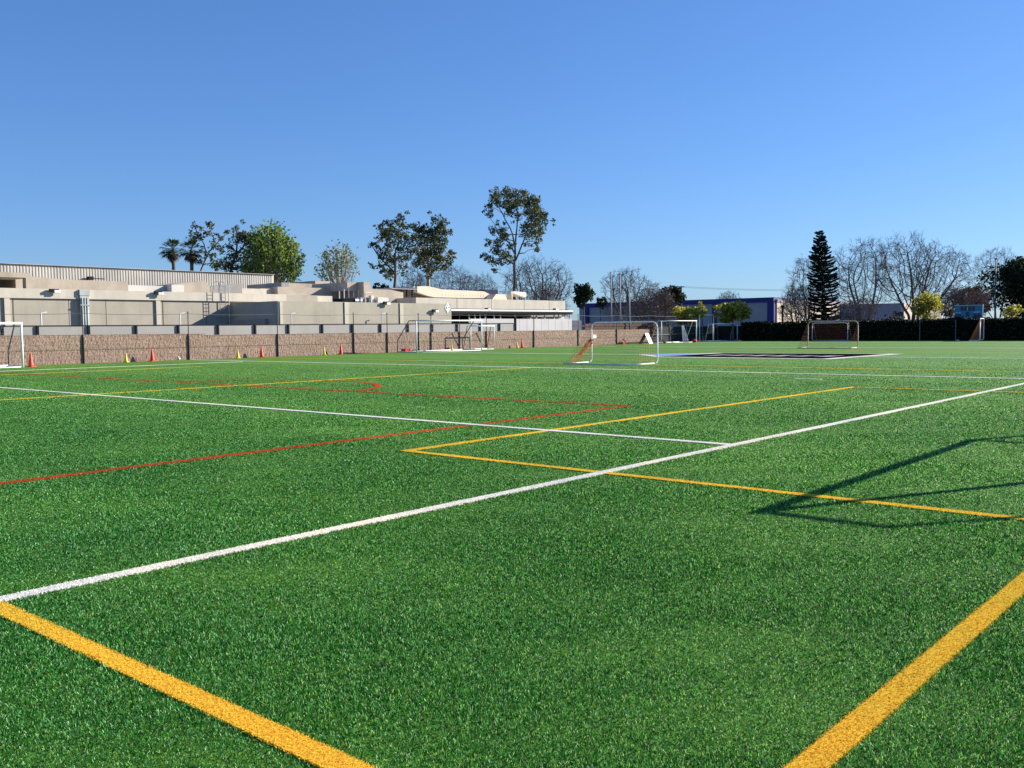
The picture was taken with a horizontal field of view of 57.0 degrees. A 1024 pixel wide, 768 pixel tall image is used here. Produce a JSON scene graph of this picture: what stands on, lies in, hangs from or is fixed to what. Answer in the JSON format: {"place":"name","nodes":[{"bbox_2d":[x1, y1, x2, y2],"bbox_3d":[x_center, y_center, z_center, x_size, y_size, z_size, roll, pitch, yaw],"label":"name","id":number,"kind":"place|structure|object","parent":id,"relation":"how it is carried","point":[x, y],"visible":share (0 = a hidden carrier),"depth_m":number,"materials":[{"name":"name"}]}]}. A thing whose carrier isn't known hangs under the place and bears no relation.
{"place":"outdoors","nodes":[
{"label":"outdoors","id":0,"kind":"place"},
{"bbox_2d":[0,263,274,287],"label":"corrugated hall","id":1,"kind":"structure","parent":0,"point":[144,277],"depth_m":81.30,"materials":[{"name":"metal"}]},
{"bbox_2d":[0,272,317,326],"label":"concrete building","id":2,"kind":"structure","parent":0,"point":[58,301],"depth_m":62.34,"materials":[{"name":"beige paint"}]},
{"bbox_2d":[333,297,368,301],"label":"air conditioner","id":3,"kind":"object","parent":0,"point":[357,299],"visible":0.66,"depth_m":71.80,"materials":[{"name":"grey paint"}]},
{"bbox_2d":[0,340,1023,767],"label":"turf field","id":4,"kind":"structure","parent":0,"point":[930,350],"depth_m":7.50,"materials":[{"name":"plastic"}]},
{"bbox_2d":[0,322,23,367],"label":"soccer goal","id":5,"kind":"object","parent":4,"relation":"on","point":[22,352],"visible":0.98,"depth_m":46.58,"materials":[{"name":"white paint"}]},
{"bbox_2d":[25,352,36,366],"bbox_3d":[-24.079,-1.220,47.170,0.385,0.720,0.385,0,3,13],"label":"traffic cone","id":6,"kind":"object","parent":4,"relation":"on","point":[30,364],"visible":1,"depth_m":47.10,"materials":[{"name":"orange plastic"}]},
{"bbox_2d":[9,366,200,374],"bbox_3d":[-21.846,-0.256,36.345,0.070,0.010,21.800,2,4,41],"label":"yellow line","id":7,"kind":"object","parent":4,"relation":"on","point":[104,370],"visible":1,"depth_m":40.41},
{"bbox_2d":[15,362,225,370],"bbox_3d":[-26.067,-0.295,37.887,0.120,0.012,35.000,2,4,41],"label":"white line","id":8,"kind":"object","parent":4,"relation":"on","point":[118,366],"visible":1,"depth_m":45.83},
{"bbox_2d":[150,349,154,360],"bbox_3d":[-20.645,-1.668,54.093,0.385,0.720,0.385,1,4,28],"label":"traffic cone","id":9,"kind":"object","parent":4,"relation":"on","point":[152,357],"visible":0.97,"depth_m":54.03,"materials":[{"name":"orange plastic"}]},
{"bbox_2d":[0,601,379,767],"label":"yellow line","id":10,"kind":"object","parent":4,"relation":"on","point":[305,748],"visible":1,"depth_m":4.11,"materials":[{"name":"paint"}]},
{"bbox_2d":[3,367,529,399],"bbox_3d":[-8.238,0.044,28.308,0.090,0.010,27.480,2,4,41],"label":"yellow line","id":11,"kind":"object","parent":4,"relation":"on","point":[253,384],"visible":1,"depth_m":28.66,"materials":[{"name":"paint"}]},
{"bbox_2d":[174,379,380,390],"bbox_3d":[-6.547,-0.027,29.110,9.453,0.001,3.268,2,4,41],"label":"red arc line","id":12,"kind":"object","parent":4,"relation":"on","point":[377,385],"visible":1,"depth_m":29.00,"materials":[{"name":"paint"}]},
{"bbox_2d":[0,405,630,484],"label":"red line","id":13,"kind":"object","parent":4,"relation":"on","point":[114,469],"visible":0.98,"depth_m":12.58,"materials":[{"name":"paint"}]},
{"bbox_2d":[8,373,624,405],"bbox_3d":[-11.354,-0.078,31.087,36.145,0.007,0.160,2,4,41],"label":"red line","id":14,"kind":"object","parent":4,"relation":"on","point":[347,391],"visible":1,"depth_m":24.76,"materials":[{"name":"paint"}]},
{"bbox_2d":[0,387,729,444],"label":"white line","id":15,"kind":"object","parent":4,"relation":"on","point":[689,441],"visible":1,"depth_m":16.37,"materials":[{"name":"paint"}]},
{"bbox_2d":[397,320,481,352],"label":"soccer goal","id":16,"kind":"object","parent":4,"relation":"on","point":[422,351],"visible":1,"depth_m":69.11,"materials":[{"name":"white paint"}]},
{"bbox_2d":[463,325,494,349],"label":"soccer goal","id":17,"kind":"object","parent":4,"relation":"on","point":[488,338],"visible":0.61,"depth_m":75.28,"materials":[{"name":"white paint"}]},
{"bbox_2d":[0,383,1023,601],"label":"white line","id":18,"kind":"object","parent":4,"relation":"on","point":[77,583],"visible":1,"depth_m":7.82,"materials":[{"name":"paint"}]},
{"bbox_2d":[564,321,657,364],"bbox_3d":[4.364,-1.821,41.618,3.768,1.870,2.211,2,4,41],"label":"soccer goal","id":19,"kind":"object","parent":4,"relation":"on","point":[589,341],"visible":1,"depth_m":41.84,"materials":[{"name":"white paint"}]},
{"bbox_2d":[214,360,1023,378],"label":"white line","id":20,"kind":"object","parent":4,"relation":"on","point":[656,370],"visible":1,"depth_m":34.42,"materials":[{"name":"paint"}]},
{"bbox_2d":[400,387,852,451],"bbox_3d":[3.653,0.479,18.293,0.157,0.017,15.586,2,4,41],"label":"yellow line","id":21,"kind":"object","parent":4,"relation":"on","point":[441,445],"visible":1,"depth_m":15.55,"materials":[{"name":"paint"}]},
{"bbox_2d":[253,357,1022,371],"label":"yellow line","id":22,"kind":"object","parent":4,"relation":"on","point":[693,365],"visible":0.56,"depth_m":37.14,"materials":[{"name":"paint"}]},
{"bbox_2d":[639,333,652,343],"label":"folding board","id":23,"kind":"object","parent":4,"relation":"on","point":[648,338],"visible":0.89,"depth_m":90.73,"materials":[{"name":"white paint"}]},
{"bbox_2d":[651,320,696,342],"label":"soccer goal","id":24,"kind":"object","parent":4,"relation":"on","point":[675,320],"visible":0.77,"depth_m":94.75,"materials":[{"name":"white paint"}]},
{"bbox_2d":[681,325,688,342],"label":"rebound net","id":25,"kind":"object","parent":4,"relation":"on","point":[684,332],"visible":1,"depth_m":94.22,"materials":[{"name":"fabric"}]},
{"bbox_2d":[699,314,713,341],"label":"gate frame","id":26,"kind":"object","parent":4,"relation":"on","point":[713,326],"visible":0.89,"depth_m":101.87,"materials":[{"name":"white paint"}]},
{"bbox_2d":[406,450,1023,520],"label":"yellow line","id":27,"kind":"object","parent":4,"relation":"on","point":[895,504],"visible":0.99,"depth_m":9.28,"materials":[{"name":"paint"}]},
{"bbox_2d":[705,323,737,341],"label":"soccer goal","id":28,"kind":"object","parent":4,"relation":"on","point":[730,336],"visible":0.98,"depth_m":101.78,"materials":[{"name":"white paint"}]},
{"bbox_2d":[423,352,1023,358],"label":"white line","id":29,"kind":"object","parent":4,"relation":"on","point":[643,354],"visible":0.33,"depth_m":55.36,"materials":[{"name":"paint"}]},
{"bbox_2d":[712,300,752,340],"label":"yellow green tree","id":30,"kind":"object","parent":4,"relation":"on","point":[732,311],"visible":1,"depth_m":102.47,"materials":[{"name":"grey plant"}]},
{"bbox_2d":[644,353,894,358],"bbox_3d":[12.969,-1.581,51.569,13.600,0.001,8.900,2,4,41],"label":"emblem border","id":31,"kind":"object","parent":4,"relation":"on","point":[787,358],"visible":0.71,"depth_m":48.35,"materials":[{"name":"paint"}]},
{"bbox_2d":[647,353,706,355],"bbox_3d":[8.934,-1.704,54.469,2.500,0.001,5.600,2,4,41],"label":"emblem tail","id":32,"kind":"object","parent":31,"relation":"on","point":[671,354],"visible":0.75,"depth_m":54.31},
{"bbox_2d":[659,353,878,358],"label":"emblem field","id":33,"kind":"structure","parent":31,"relation":"on","point":[773,355],"depth_m":50.34,"materials":[{"name":"paint"}]},
{"bbox_2d":[707,354,843,356],"bbox_3d":[13.812,-1.518,50.177,7.100,0.001,2.100,2,4,41],"label":"emblem lettering","id":34,"kind":"object","parent":33,"relation":"on","point":[776,355],"visible":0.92,"depth_m":49.97},
{"bbox_2d":[672,349,883,350],"bbox_3d":[21.602,-2.063,58.029,40.560,0.009,0.130,2,4,41],"label":"yellow line","id":35,"kind":"object","parent":4,"relation":"on","point":[848,350],"visible":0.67,"depth_m":58.49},
{"bbox_2d":[763,347,828,347],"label":"white line","id":36,"kind":"object","parent":4,"relation":"on","point":[793,347],"visible":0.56,"depth_m":68.16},
{"bbox_2d":[797,320,858,348],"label":"soccer goal","id":37,"kind":"object","parent":4,"relation":"on","point":[829,333],"visible":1,"depth_m":65.24,"materials":[{"name":"beige paint"}]},
{"bbox_2d":[812,322,851,340],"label":"soccer goal","id":38,"kind":"object","parent":4,"relation":"on","point":[847,327],"visible":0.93,"depth_m":95.22,"materials":[{"name":"white paint"}]},
{"bbox_2d":[779,570,1023,767],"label":"yellow line","id":39,"kind":"object","parent":4,"relation":"on","point":[847,733],"visible":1,"depth_m":4.12,"materials":[{"name":"paint"}]},
{"bbox_2d":[919,320,955,340],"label":"hedge fence","id":40,"kind":"object","parent":4,"relation":"on","point":[937,320],"visible":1,"depth_m":89.08,"materials":[{"name":"plant"}]},
{"bbox_2d":[856,387,1022,392],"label":"yellow line","id":41,"kind":"object","parent":4,"relation":"on","point":[935,389],"visible":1,"depth_m":22.80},
{"bbox_2d":[969,318,983,340],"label":"soccer goal","id":42,"kind":"object","parent":4,"relation":"on","point":[979,329],"visible":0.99,"depth_m":84.87,"materials":[{"name":"white paint"}]},
{"bbox_2d":[0,0,1023,319],"label":"sky","id":43,"kind":"structure","parent":0,"point":[691,144],"materials":[{"name":"blue"}]},
{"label":"terrace","id":44,"kind":"structure","parent":0,"visible":0},
{"bbox_2d":[158,237,184,269],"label":"fan palm","id":45,"kind":"object","parent":44,"relation":"on","point":[172,254],"visible":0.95,"depth_m":115.65,"materials":[{"name":"green plant"}]},
{"bbox_2d":[177,237,203,270],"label":"fan palm","id":46,"kind":"object","parent":44,"relation":"on","point":[190,258],"visible":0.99,"depth_m":112.76,"materials":[{"name":"green plant"}]},
{"bbox_2d":[185,221,230,270],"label":"eucalyptus tree","id":47,"kind":"object","parent":44,"relation":"on","point":[212,245],"visible":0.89,"depth_m":119.90,"materials":[{"name":"green plant"}]},
{"bbox_2d":[213,219,256,272],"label":"eucalyptus tree","id":48,"kind":"object","parent":44,"relation":"on","point":[240,237],"visible":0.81,"depth_m":115.69,"materials":[{"name":"green plant"}]},
{"bbox_2d":[0,323,516,334],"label":"panel fence","id":49,"kind":"object","parent":44,"relation":"on","point":[224,329],"visible":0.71,"depth_m":61.17,"materials":[{"name":"metal"}]},
{"bbox_2d":[233,219,306,282],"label":"ficus tree","id":50,"kind":"object","parent":44,"relation":"on","point":[275,250],"visible":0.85,"depth_m":114.46,"materials":[{"name":"green plant"}]},
{"bbox_2d":[247,281,402,302],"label":"building","id":51,"kind":"structure","parent":44,"relation":"on","point":[325,291],"depth_m":79.87,"materials":[{"name":"beige paint"}]},
{"bbox_2d":[314,239,362,282],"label":"sprouting tree","id":52,"kind":"object","parent":44,"relation":"on","point":[345,261],"visible":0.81,"depth_m":121.09,"materials":[{"name":"green plant"}]},
{"bbox_2d":[230,301,451,324],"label":"projecting wing","id":53,"kind":"structure","parent":44,"relation":"on","point":[305,312],"depth_m":67.96,"materials":[{"name":"paint"}]},
{"bbox_2d":[365,292,387,302],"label":"roof vent","id":54,"kind":"object","parent":53,"relation":"on","point":[372,299],"visible":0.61,"depth_m":72.97,"materials":[{"name":"metal"}]},
{"bbox_2d":[445,303,449,312],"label":"diamond sign","id":55,"kind":"object","parent":53,"relation":"attached to","point":[447,307],"visible":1,"depth_m":76.51,"materials":[{"name":"white paint"}]},
{"bbox_2d":[372,283,388,288],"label":"evergreen tree","id":56,"kind":"object","parent":44,"relation":"on","point":[378,284],"visible":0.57,"depth_m":111.89,"materials":[{"name":"green plant"}]},
{"bbox_2d":[367,210,415,287],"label":"eucalyptus tree","id":57,"kind":"object","parent":44,"relation":"on","point":[387,233],"visible":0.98,"depth_m":117.85,"materials":[{"name":"green plant"}]},
{"bbox_2d":[406,210,456,286],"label":"eucalyptus tree","id":58,"kind":"object","parent":44,"relation":"on","point":[433,236],"visible":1,"depth_m":113.27,"materials":[{"name":"green plant"}]},
{"bbox_2d":[378,286,488,298],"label":"curved roof hall","id":59,"kind":"structure","parent":44,"relation":"on","point":[420,292],"depth_m":92.18,"materials":[{"name":"paint"}]},
{"bbox_2d":[396,298,572,322],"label":"canopy building","id":60,"kind":"structure","parent":44,"relation":"on","point":[505,309],"depth_m":87.96,"materials":[{"name":"beige paint"}]},
{"bbox_2d":[468,290,525,299],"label":"roof ductwork","id":61,"kind":"object","parent":60,"relation":"on","point":[493,294],"visible":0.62,"depth_m":100.06,"materials":[{"name":"metal"}]},
{"bbox_2d":[470,319,513,322],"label":"parapet wall","id":62,"kind":"structure","parent":44,"relation":"on","point":[499,320],"depth_m":82.34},
{"bbox_2d":[479,185,555,299],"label":"eucalyptus tree","id":63,"kind":"object","parent":44,"relation":"on","point":[508,207],"visible":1,"depth_m":111.66,"materials":[{"name":"green plant"}]},
{"bbox_2d":[498,254,573,303],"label":"bare tree","id":64,"kind":"object","parent":44,"relation":"on","point":[523,288],"visible":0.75,"depth_m":110.89,"materials":[{"name":"brown plant"}]},
{"bbox_2d":[514,317,571,330],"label":"white hoarding","id":65,"kind":"object","parent":44,"relation":"on","point":[543,324],"visible":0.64,"depth_m":85.50,"materials":[{"name":"metal"}]},
{"bbox_2d":[533,282,570,316],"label":"reddish tree","id":66,"kind":"object","parent":44,"relation":"on","point":[550,296],"visible":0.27,"depth_m":107.46,"materials":[{"name":"brown plant"}]},
{"bbox_2d":[572,320,581,329],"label":"board fence","id":67,"kind":"object","parent":44,"relation":"on","point":[576,322],"visible":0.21,"depth_m":92.64,"materials":[{"name":"grey"}]},
{"bbox_2d":[610,272,611,321],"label":"net pole","id":68,"kind":"object","parent":44,"relation":"on","point":[611,293],"visible":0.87,"depth_m":96.98,"materials":[{"name":"metal"}]},
{"bbox_2d":[572,323,654,329],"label":"wooden fence","id":69,"kind":"object","parent":44,"relation":"on","point":[620,326],"visible":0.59,"depth_m":95.58,"materials":[{"name":"wood"}]},
{"bbox_2d":[619,273,620,321],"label":"net pole","id":70,"kind":"object","parent":44,"relation":"on","point":[620,295],"visible":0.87,"depth_m":96.98,"materials":[{"name":"metal"}]},
{"bbox_2d":[629,281,629,327],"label":"net pole","id":71,"kind":"object","parent":44,"relation":"on","point":[629,303],"visible":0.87,"depth_m":96.96,"materials":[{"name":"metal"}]},
{"bbox_2d":[646,324,658,339],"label":"vine shrub","id":72,"kind":"object","parent":44,"relation":"on","point":[653,330],"visible":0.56,"depth_m":94.75,"materials":[{"name":"brown plant"}]},
{"label":"ground","id":73,"kind":"structure","parent":0,"visible":0},
{"bbox_2d":[0,329,649,365],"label":"block wall","id":74,"kind":"structure","parent":73,"relation":"on","point":[62,349],"depth_m":59.67,"materials":[{"name":"brick"}]},
{"bbox_2d":[0,311,715,363],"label":"wire fence","id":75,"kind":"object","parent":73,"relation":"on","point":[353,314],"visible":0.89,"depth_m":65.46,"materials":[{"name":"metal"}]},
{"bbox_2d":[396,265,423,286],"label":"bare tree","id":76,"kind":"object","parent":73,"relation":"on","point":[406,275],"visible":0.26,"depth_m":127.39,"materials":[{"name":"grey plant"}]},
{"bbox_2d":[408,261,478,289],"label":"bare tree","id":77,"kind":"object","parent":73,"relation":"on","point":[435,284],"visible":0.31,"depth_m":123.35,"materials":[{"name":"grey plant"}]},
{"bbox_2d":[455,272,504,292],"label":"bare tree","id":78,"kind":"object","parent":73,"relation":"on","point":[481,286],"visible":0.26,"depth_m":129.15,"materials":[{"name":"brown plant"}]},
{"bbox_2d":[572,282,595,329],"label":"evergreen tree","id":79,"kind":"object","parent":73,"relation":"on","point":[584,294],"visible":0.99,"depth_m":111.48,"materials":[{"name":"green plant"}]},
{"bbox_2d":[595,296,607,321],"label":"evergreen tree","id":80,"kind":"object","parent":73,"relation":"on","point":[602,301],"visible":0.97,"depth_m":116.00,"materials":[{"name":"green plant"}]},
{"bbox_2d":[595,266,660,323],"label":"bare tree","id":81,"kind":"object","parent":73,"relation":"on","point":[624,313],"visible":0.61,"depth_m":119.22,"materials":[{"name":"brown plant"}]},
{"bbox_2d":[626,286,681,326],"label":"reddish tree","id":82,"kind":"object","parent":73,"relation":"on","point":[653,311],"visible":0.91,"depth_m":103.18,"materials":[{"name":"brown plant"}]},
{"bbox_2d":[655,285,686,326],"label":"evergreen tree","id":83,"kind":"object","parent":73,"relation":"on","point":[676,290],"visible":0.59,"depth_m":115.25,"materials":[{"name":"green plant"}]},
{"bbox_2d":[672,306,704,326],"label":"yellow green tree","id":84,"kind":"object","parent":73,"relation":"on","point":[682,313],"visible":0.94,"depth_m":100.40,"materials":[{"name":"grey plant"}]},
{"bbox_2d":[651,325,740,341],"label":"screen fence","id":85,"kind":"object","parent":73,"relation":"on","point":[671,334],"visible":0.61,"depth_m":101.19,"materials":[{"name":"fabric"}]},
{"bbox_2d":[698,301,707,324],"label":"yellow green tree","id":86,"kind":"object","parent":73,"relation":"on","point":[704,310],"visible":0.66,"depth_m":102.90,"materials":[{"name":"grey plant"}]},
{"bbox_2d":[577,297,837,329],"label":"blue building","id":87,"kind":"structure","parent":73,"relation":"on","point":[764,309],"depth_m":150.82,"materials":[{"name":"blue paint"}]},
{"bbox_2d":[719,290,739,298],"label":"bare tree","id":88,"kind":"object","parent":73,"relation":"on","point":[726,296],"visible":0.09,"depth_m":164.39,"materials":[{"name":"grey plant"}]},
{"bbox_2d":[777,285,819,321],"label":"bare tree","id":89,"kind":"object","parent":73,"relation":"on","point":[793,305],"visible":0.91,"depth_m":107.43,"materials":[{"name":"grey plant"}]},
{"bbox_2d":[782,253,832,320],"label":"bare tree","id":90,"kind":"object","parent":73,"relation":"on","point":[803,270],"visible":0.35,"depth_m":134.48,"materials":[{"name":"grey plant"}]},
{"bbox_2d":[776,299,853,322],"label":"beige building","id":91,"kind":"structure","parent":73,"relation":"on","point":[778,316],"depth_m":146.10,"materials":[{"name":"paint"}]},
{"bbox_2d":[806,230,842,320],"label":"layered pine","id":92,"kind":"object","parent":73,"relation":"on","point":[819,265],"visible":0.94,"depth_m":105.67,"materials":[{"name":"green plant"}]},
{"bbox_2d":[830,293,881,320],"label":"reddish tree","id":93,"kind":"object","parent":73,"relation":"on","point":[855,314],"visible":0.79,"depth_m":103.40,"materials":[{"name":"brown plant"}]},
{"bbox_2d":[826,236,894,320],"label":"bare tree","id":94,"kind":"object","parent":73,"relation":"on","point":[875,282],"visible":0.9,"depth_m":109.16,"materials":[{"name":"brown plant"}]},
{"bbox_2d":[740,316,1023,340],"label":"hedge","id":95,"kind":"object","parent":73,"relation":"on","point":[1004,328],"visible":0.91,"depth_m":92.29,"materials":[{"name":"green plant"}]},
{"bbox_2d":[840,303,942,320],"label":"lilac building","id":96,"kind":"structure","parent":73,"relation":"on","point":[888,309],"depth_m":137.83,"materials":[{"name":"paint"}]},
{"bbox_2d":[884,310,904,318],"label":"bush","id":97,"kind":"object","parent":73,"relation":"on","point":[896,313],"visible":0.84,"depth_m":104.73,"materials":[{"name":"green plant"}]},
{"bbox_2d":[867,230,934,319],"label":"bare tree","id":98,"kind":"object","parent":73,"relation":"on","point":[912,289],"visible":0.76,"depth_m":115.28,"materials":[{"name":"brown plant"}]},
{"bbox_2d":[910,291,944,319],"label":"yellow green tree","id":99,"kind":"object","parent":73,"relation":"on","point":[924,302],"visible":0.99,"depth_m":103.44,"materials":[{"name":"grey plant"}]},
{"bbox_2d":[906,238,978,318],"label":"bare tree","id":100,"kind":"object","parent":73,"relation":"on","point":[939,272],"visible":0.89,"depth_m":112.05,"materials":[{"name":"brown plant"}]},
{"bbox_2d":[941,306,953,318],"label":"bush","id":101,"kind":"object","parent":73,"relation":"on","point":[946,313],"visible":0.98,"depth_m":102.92,"materials":[{"name":"grey plant"}]},
{"bbox_2d":[937,281,995,319],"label":"reddish tree","id":102,"kind":"object","parent":73,"relation":"on","point":[972,296],"visible":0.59,"depth_m":110.94,"materials":[{"name":"brown plant"}]},
{"bbox_2d":[954,305,982,318],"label":"scoreboard","id":103,"kind":"object","parent":73,"relation":"on","point":[969,311],"visible":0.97,"depth_m":89.82,"materials":[{"name":"blue paint"}]},
{"bbox_2d":[951,285,994,312],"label":"tree","id":104,"kind":"object","parent":73,"relation":"on","point":[972,288],"visible":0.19,"depth_m":123.50,"materials":[{"name":"plant"}]},
{"bbox_2d":[970,245,1019,318],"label":"bare tree","id":105,"kind":"object","parent":73,"relation":"on","point":[990,263],"visible":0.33,"depth_m":149.37,"materials":[{"name":"grey plant"}]},
{"bbox_2d":[994,258,996,316],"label":"light pole","id":106,"kind":"object","parent":73,"relation":"on","point":[995,259],"visible":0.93,"depth_m":118.19,"materials":[{"name":"metal"}]},
{"bbox_2d":[976,256,1023,317],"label":"evergreen tree","id":107,"kind":"object","parent":73,"relation":"on","point":[1010,277],"visible":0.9,"depth_m":120.69,"materials":[{"name":"green plant"}]},
{"bbox_2d":[1000,304,1023,316],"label":"yellow green tree","id":108,"kind":"object","parent":73,"relation":"on","point":[1012,309],"visible":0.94,"depth_m":101.66,"materials":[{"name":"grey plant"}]}
]}

